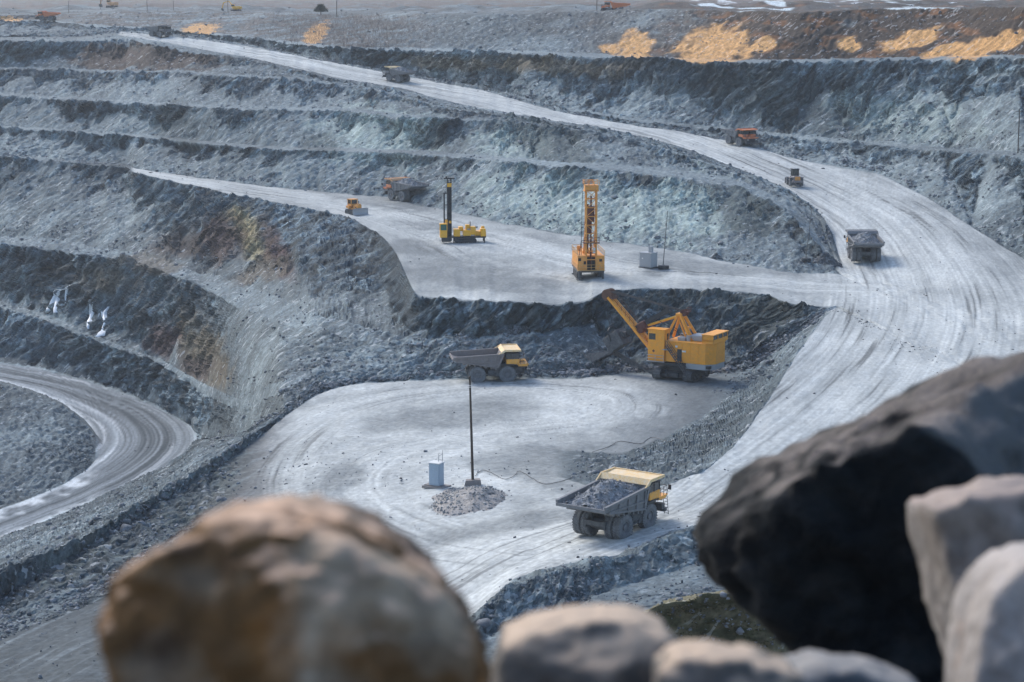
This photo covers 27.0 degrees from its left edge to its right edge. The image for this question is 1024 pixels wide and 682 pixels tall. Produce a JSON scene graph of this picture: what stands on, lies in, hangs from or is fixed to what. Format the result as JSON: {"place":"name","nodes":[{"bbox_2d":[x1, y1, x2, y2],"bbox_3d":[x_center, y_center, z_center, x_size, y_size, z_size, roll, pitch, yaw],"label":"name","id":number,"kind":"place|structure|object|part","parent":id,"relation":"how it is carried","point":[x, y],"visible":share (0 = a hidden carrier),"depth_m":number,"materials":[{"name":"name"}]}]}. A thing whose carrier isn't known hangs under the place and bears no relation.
{"place":"outdoors","nodes":[
{"label":"outdoors","id":0,"kind":"place"},
{"bbox_2d":[0,361,199,535],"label":"road","id":1,"kind":"structure","parent":0,"point":[125,425],"depth_m":471.56,"materials":[{"name":"grey gravel"}]},
{"bbox_2d":[132,168,839,306],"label":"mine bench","id":2,"kind":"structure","parent":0,"point":[489,269],"depth_m":416.01,"materials":[{"name":"grey gravel"}]},
{"bbox_2d":[345,198,367,214],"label":"bulldozer","id":3,"kind":"object","parent":2,"relation":"on","point":[353,206],"visible":1,"depth_m":505.75,"materials":[{"name":"metal"}]},
{"bbox_2d":[381,177,428,201],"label":"dump truck","id":4,"kind":"object","parent":2,"relation":"on","point":[404,192],"visible":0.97,"depth_m":536.33,"materials":[{"name":"orange paint"}]},
{"bbox_2d":[396,177,423,185],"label":"ore load","id":5,"kind":"object","parent":4,"relation":"in","point":[410,181],"visible":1,"depth_m":535.38},
{"bbox_2d":[439,176,485,242],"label":"crawler drill","id":6,"kind":"object","parent":2,"relation":"on","point":[470,233],"visible":1,"depth_m":449.10,"materials":[{"name":"yellow metal"}]},
{"bbox_2d":[571,179,604,280],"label":"rotary drill","id":7,"kind":"object","parent":2,"relation":"on","point":[585,259],"visible":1,"depth_m":393.19,"materials":[{"name":"metal"}]},
{"bbox_2d":[639,246,657,268],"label":"transformer cabinet","id":8,"kind":"object","parent":2,"relation":"on","point":[647,259],"visible":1,"depth_m":408.19,"materials":[{"name":"metal"}]},
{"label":"door","id":9,"kind":"part","parent":8,"relation":"part of","materials":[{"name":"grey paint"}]},
{"bbox_2d":[658,211,668,269],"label":"lamp post","id":10,"kind":"object","parent":2,"relation":"on","point":[663,267],"visible":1,"depth_m":407.06,"materials":[{"name":"black metal"}]},
{"bbox_2d":[711,253,722,259],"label":"stone heap","id":11,"kind":"object","parent":2,"relation":"on","point":[715,256],"visible":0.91,"depth_m":425.27,"materials":[{"name":"grey stone"}]},
{"bbox_2d":[0,0,1023,681],"bbox_3d":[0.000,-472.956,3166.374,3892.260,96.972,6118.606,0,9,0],"label":"terrain","id":12,"kind":"structure","parent":0,"point":[186,330],"depth_m":536.80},
{"bbox_2d":[35,11,60,20],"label":"dump truck","id":13,"kind":"object","parent":12,"relation":"on","point":[45,16],"visible":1,"depth_m":955.86,"materials":[{"name":"orange paint"}]},
{"bbox_2d":[45,285,69,312],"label":"frozen seep","id":14,"kind":"object","parent":12,"relation":"on","point":[55,299],"visible":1,"depth_m":575.56,"materials":[{"name":"white ice"}]},
{"bbox_2d":[87,302,93,328],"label":"frozen seep","id":15,"kind":"object","parent":12,"relation":"on","point":[91,313],"visible":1,"depth_m":558.00,"materials":[{"name":"white ice"}]},
{"bbox_2d":[96,306,108,336],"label":"frozen seep","id":16,"kind":"object","parent":12,"relation":"on","point":[103,316],"visible":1,"depth_m":550.36,"materials":[{"name":"white ice"}]},
{"bbox_2d":[99,0,117,7],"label":"tracked excavator","id":17,"kind":"object","parent":12,"relation":"on","point":[110,3],"visible":0.81,"depth_m":1169.83,"materials":[{"name":"metal"}]},
{"bbox_2d":[221,1,241,10],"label":"tracked excavator","id":18,"kind":"object","parent":12,"relation":"on","point":[235,8],"visible":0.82,"depth_m":1046.29,"materials":[{"name":"metal"}]},
{"bbox_2d":[313,4,327,14],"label":"pine tree","id":19,"kind":"object","parent":12,"relation":"on","point":[320,8],"visible":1,"depth_m":963.25,"materials":[{"name":"green plant"}]},
{"bbox_2d":[242,10,444,48],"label":"brushwood","id":20,"kind":"object","parent":12,"relation":"on","point":[357,32],"visible":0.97,"depth_m":826.33,"materials":[{"name":"brown plant"}]},
{"bbox_2d":[0,0,1022,681],"bbox_3d":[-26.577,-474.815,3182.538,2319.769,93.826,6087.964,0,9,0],"label":"loose stones","id":21,"kind":"object","parent":12,"relation":"on","point":[636,404],"visible":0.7,"depth_m":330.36,"materials":[{"name":"grey stone"}]},
{"bbox_2d":[0,2,1023,665],"bbox_3d":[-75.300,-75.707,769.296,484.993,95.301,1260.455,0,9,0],"label":"scree","id":22,"kind":"structure","parent":12,"relation":"on","point":[596,370],"depth_m":359.89,"materials":[{"name":"grey stone"}]},
{"bbox_2d":[600,1,630,10],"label":"dump truck","id":23,"kind":"object","parent":12,"relation":"on","point":[615,5],"visible":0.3,"depth_m":755.83,"materials":[{"name":"orange paint"}]},
{"bbox_2d":[654,594,774,646],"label":"moss","id":24,"kind":"object","parent":12,"relation":"on","point":[688,612],"visible":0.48,"depth_m":146.99,"materials":[{"name":"green plant"}]},
{"bbox_2d":[801,210,811,261],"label":"lamp post","id":25,"kind":"object","parent":12,"relation":"on","point":[806,259],"visible":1,"depth_m":415.26,"materials":[{"name":"metal"}]},
{"bbox_2d":[814,252,842,267],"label":"stone heap","id":26,"kind":"object","parent":12,"relation":"on","point":[825,258],"visible":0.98,"depth_m":416.31,"materials":[{"name":"grey stone"}]},
{"bbox_2d":[1016,109,1022,152],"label":"utility pole","id":27,"kind":"object","parent":12,"relation":"on","point":[1019,111],"visible":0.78,"depth_m":486.82,"materials":[{"name":"brown wood"}]},
{"bbox_2d":[256,336,792,507],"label":"pit floor","id":28,"kind":"structure","parent":0,"point":[538,413],"depth_m":301.12,"materials":[{"name":"grey gravel"}]},
{"bbox_2d":[422,450,450,488],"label":"control cabinet","id":29,"kind":"object","parent":28,"relation":"on","point":[436,474],"visible":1,"depth_m":253.42,"materials":[{"name":"metal"}]},
{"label":"door","id":30,"kind":"part","parent":29,"relation":"part of","materials":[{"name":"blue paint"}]},
{"bbox_2d":[429,485,507,516],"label":"gravel mound","id":31,"kind":"object","parent":28,"relation":"on","point":[450,502],"visible":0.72,"depth_m":241.63,"materials":[{"name":"grey gravel"}]},
{"bbox_2d":[464,376,480,486],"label":"wooden pole","id":32,"kind":"object","parent":31,"relation":"on","point":[472,481],"visible":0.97,"depth_m":253.17,"materials":[{"name":"wood"}]},
{"bbox_2d":[449,344,529,382],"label":"dump truck","id":33,"kind":"object","parent":28,"relation":"on","point":[504,362],"visible":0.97,"depth_m":344.29,"materials":[{"name":"yellow paint"}]},
{"bbox_2d":[475,470,571,483],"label":"power cable","id":34,"kind":"object","parent":28,"relation":"on","point":[524,473],"visible":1,"depth_m":257.42,"materials":[{"name":"black rubber"}]},
{"bbox_2d":[593,436,680,451],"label":"power cable","id":35,"kind":"object","parent":28,"relation":"on","point":[635,443],"visible":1,"depth_m":286.82,"materials":[{"name":"black rubber"}]},
{"bbox_2d":[583,288,728,381],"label":"rope shovel","id":36,"kind":"object","parent":28,"relation":"on","point":[686,355],"visible":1,"depth_m":345.65,"materials":[{"name":"yellow metal"}]},
{"bbox_2d":[123,32,1023,568],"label":"haul road","id":37,"kind":"structure","parent":0,"point":[845,366],"depth_m":367.39,"materials":[{"name":"grey gravel"}]},
{"bbox_2d":[145,25,173,37],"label":"dump truck","id":38,"kind":"object","parent":37,"relation":"on","point":[159,31],"visible":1,"depth_m":807.20,"materials":[{"name":"grey metal"}]},
{"bbox_2d":[382,66,415,81],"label":"dump truck","id":39,"kind":"object","parent":37,"relation":"on","point":[390,73],"visible":1,"depth_m":683.78,"materials":[{"name":"grey metal"}]},
{"bbox_2d":[393,67,411,71],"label":"ore load","id":40,"kind":"object","parent":39,"relation":"in","point":[402,69],"visible":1,"depth_m":682.90},
{"bbox_2d":[556,467,670,538],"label":"dump truck","id":41,"kind":"object","parent":37,"relation":"on","point":[619,519],"visible":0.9,"depth_m":216.61,"materials":[{"name":"metal"}]},
{"bbox_2d":[563,479,641,509],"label":"ore load","id":42,"kind":"object","parent":41,"relation":"in","point":[601,494],"visible":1,"depth_m":214.86},
{"bbox_2d":[720,128,759,145],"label":"dump truck","id":43,"kind":"object","parent":37,"relation":"on","point":[739,136],"visible":1,"depth_m":560.65,"materials":[{"name":"orange paint"}]},
{"bbox_2d":[785,168,803,185],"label":"wheel loader","id":44,"kind":"object","parent":37,"relation":"on","point":[796,178],"visible":1,"depth_m":504.16,"materials":[{"name":"metal"}]},
{"bbox_2d":[844,229,884,261],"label":"dump truck","id":45,"kind":"object","parent":37,"relation":"on","point":[856,252],"visible":0.96,"depth_m":419.58,"materials":[{"name":"grey metal"}]},
{"bbox_2d":[850,232,880,242],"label":"ore load","id":46,"kind":"object","parent":45,"relation":"in","point":[864,237],"visible":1,"depth_m":418.88},
{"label":"rock ledge","id":47,"kind":"structure","parent":0,"visible":0},
{"bbox_2d":[94,493,491,681],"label":"boulder","id":48,"kind":"object","parent":47,"relation":"on","point":[316,587],"visible":1,"depth_m":2.80,"materials":[{"name":"brown stone"}]},
{"bbox_2d":[491,604,679,681],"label":"boulder","id":49,"kind":"object","parent":47,"relation":"on","point":[600,643],"visible":0.83,"depth_m":3.63,"materials":[{"name":"grey stone"}]},
{"bbox_2d":[652,639,803,681],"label":"boulder","id":50,"kind":"object","parent":47,"relation":"on","point":[702,660],"visible":1,"depth_m":3.37,"materials":[{"name":"grey stone"}]},
{"bbox_2d":[779,648,917,681],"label":"boulder","id":51,"kind":"object","parent":47,"relation":"on","point":[811,665],"visible":0.86,"depth_m":3.92,"materials":[{"name":"stone"}]},
{"bbox_2d":[692,351,1023,681],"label":"boulder","id":52,"kind":"object","parent":47,"relation":"on","point":[805,544],"visible":0.81,"depth_m":5.85,"materials":[{"name":"black stone"}]},
{"bbox_2d":[907,475,1023,657],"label":"boulder","id":53,"kind":"object","parent":47,"relation":"on","point":[956,534],"visible":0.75,"depth_m":4.62,"materials":[{"name":"grey stone"}]},
{"bbox_2d":[944,542,1023,681],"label":"boulder","id":54,"kind":"object","parent":47,"relation":"on","point":[985,641],"visible":1,"depth_m":4.07,"materials":[{"name":"grey stone"}]}
]}

